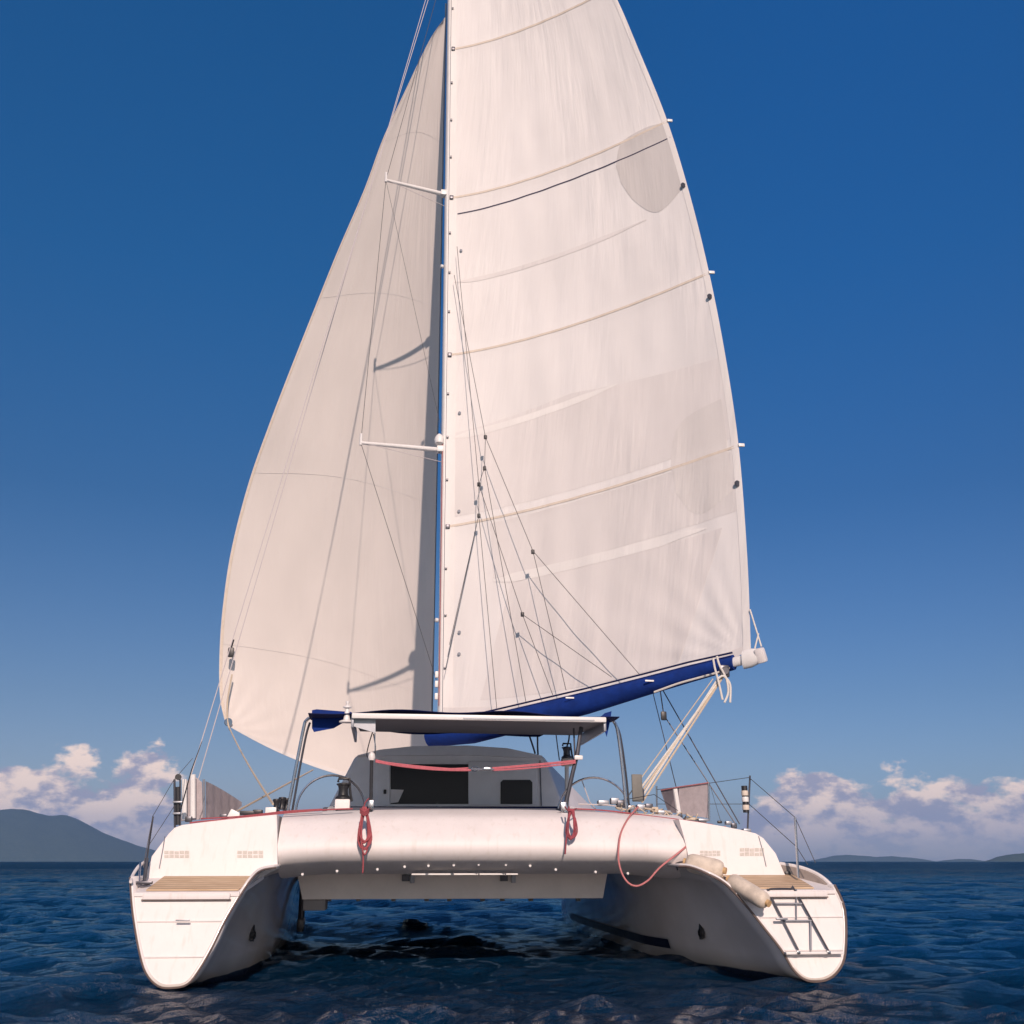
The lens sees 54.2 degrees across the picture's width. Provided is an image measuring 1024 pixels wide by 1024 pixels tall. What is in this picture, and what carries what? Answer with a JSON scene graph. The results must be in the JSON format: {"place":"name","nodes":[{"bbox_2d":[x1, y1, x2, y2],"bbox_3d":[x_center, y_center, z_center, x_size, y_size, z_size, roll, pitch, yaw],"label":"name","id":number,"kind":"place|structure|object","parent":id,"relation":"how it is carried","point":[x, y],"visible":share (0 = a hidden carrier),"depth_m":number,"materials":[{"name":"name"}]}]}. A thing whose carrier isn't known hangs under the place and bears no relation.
{"place":"outdoors","nodes":[
{"label":"outdoors","id":0,"kind":"place"},
{"bbox_2d":[0,809,155,861],"bbox_3d":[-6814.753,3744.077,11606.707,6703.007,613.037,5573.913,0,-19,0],"label":"mountain","id":1,"kind":"structure","parent":0,"point":[27,836],"depth_m":11185.98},
{"bbox_2d":[0,862,1023,1023],"bbox_3d":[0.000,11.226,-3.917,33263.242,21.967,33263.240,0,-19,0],"label":"sea","id":2,"kind":"structure","parent":0,"point":[935,942],"depth_m":11.56,"materials":[{"name":"blue liquid"}]},
{"bbox_2d":[129,0,847,988],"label":"catamaran","id":3,"kind":"object","parent":2,"relation":"on","point":[585,444],"visible":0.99,"depth_m":16.13,"materials":[{"name":"white fabric"}]},
{"bbox_2d":[190,808,352,823],"bbox_3d":[-2.593,3.293,10.838,1.717,0.170,0.204,1,-19,-3],"label":"control line","id":4,"kind":"object","parent":3,"relation":"on","point":[269,813],"visible":0.94,"depth_m":10.84,"materials":[{"name":"red fabric"}]},
{"bbox_2d":[357,798,371,872],"bbox_3d":[-1.557,3.421,10.617,0.157,0.777,0.492,2,-19,-7],"label":"rope hank","id":5,"kind":"object","parent":3,"relation":"hanging from","point":[364,810],"visible":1,"depth_m":10.42,"materials":[{"name":"red fabric"}]},
{"bbox_2d":[375,759,575,771],"bbox_3d":[-0.398,2.851,11.265,2.269,0.147,0.045,2,-19,-7],"label":"guard rope","id":6,"kind":"object","parent":3,"relation":"attached to","point":[529,766],"visible":1,"depth_m":11.25,"materials":[{"name":"red fabric"}]},
{"bbox_2d":[564,806,577,853],"bbox_3d":[0.632,3.419,10.757,0.150,0.498,0.188,-1,-19,2],"label":"rope hank","id":7,"kind":"object","parent":3,"relation":"hanging from","point":[575,825],"visible":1,"depth_m":10.72,"materials":[{"name":"red fabric"}]},
{"bbox_2d":[577,808,712,824],"bbox_3d":[1.491,3.459,11.351,1.557,0.193,0.050,-1,-19,2],"label":"control line","id":8,"kind":"object","parent":3,"relation":"on","point":[629,813],"visible":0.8,"depth_m":11.38,"materials":[{"name":"red fabric"}]},
{"bbox_2d":[615,804,699,819],"bbox_3d":[1.712,3.485,11.589,0.998,0.196,0.333,2,-19,-7],"label":"tangled line","id":9,"kind":"object","parent":3,"relation":"on","point":[652,809],"visible":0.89,"depth_m":11.56,"materials":[{"name":"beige fabric"}]},
{"bbox_2d":[617,806,725,886],"bbox_3d":[1.684,3.710,11.142,1.392,0.856,0.650,12,-23,-31],"label":"slack rope","id":10,"kind":"object","parent":3,"relation":"hanging from","point":[659,867],"visible":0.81,"depth_m":10.71,"materials":[{"name":"red fabric"}]},
{"bbox_2d":[676,854,726,876],"bbox_3d":[2.000,3.761,10.624,0.563,0.222,0.198,3,11,29],"label":"fender","id":11,"kind":"object","parent":3,"relation":"hanging from","point":[714,866],"visible":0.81,"depth_m":10.53,"materials":[{"name":"plastic"}]},
{"bbox_2d":[723,874,771,907],"bbox_3d":[2.397,3.885,10.287,0.653,0.177,0.212,16,-38,53],"label":"fender","id":12,"kind":"object","parent":3,"relation":"hanging from","point":[752,893],"visible":0.98,"depth_m":10.15,"materials":[{"name":"plastic"}]},
{"bbox_2d":[0,0,1023,861],"label":"sky","id":13,"kind":"structure","parent":0,"point":[183,182],"materials":[{"name":"blue"}]},
{"bbox_2d":[804,855,935,861],"bbox_3d":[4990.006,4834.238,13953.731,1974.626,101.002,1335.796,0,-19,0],"label":"distant hills","id":14,"kind":"structure","parent":0,"point":[846,858],"depth_m":13738.16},
{"bbox_2d":[937,859,982,861],"bbox_3d":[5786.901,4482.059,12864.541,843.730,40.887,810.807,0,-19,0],"label":"distant hills","id":15,"kind":"structure","parent":0,"point":[963,860],"depth_m":12671.36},
{"bbox_2d":[983,853,1023,861],"bbox_3d":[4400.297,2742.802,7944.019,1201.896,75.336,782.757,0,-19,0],"label":"island","id":16,"kind":"structure","parent":0,"point":[1013,858],"depth_m":8057.17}
]}

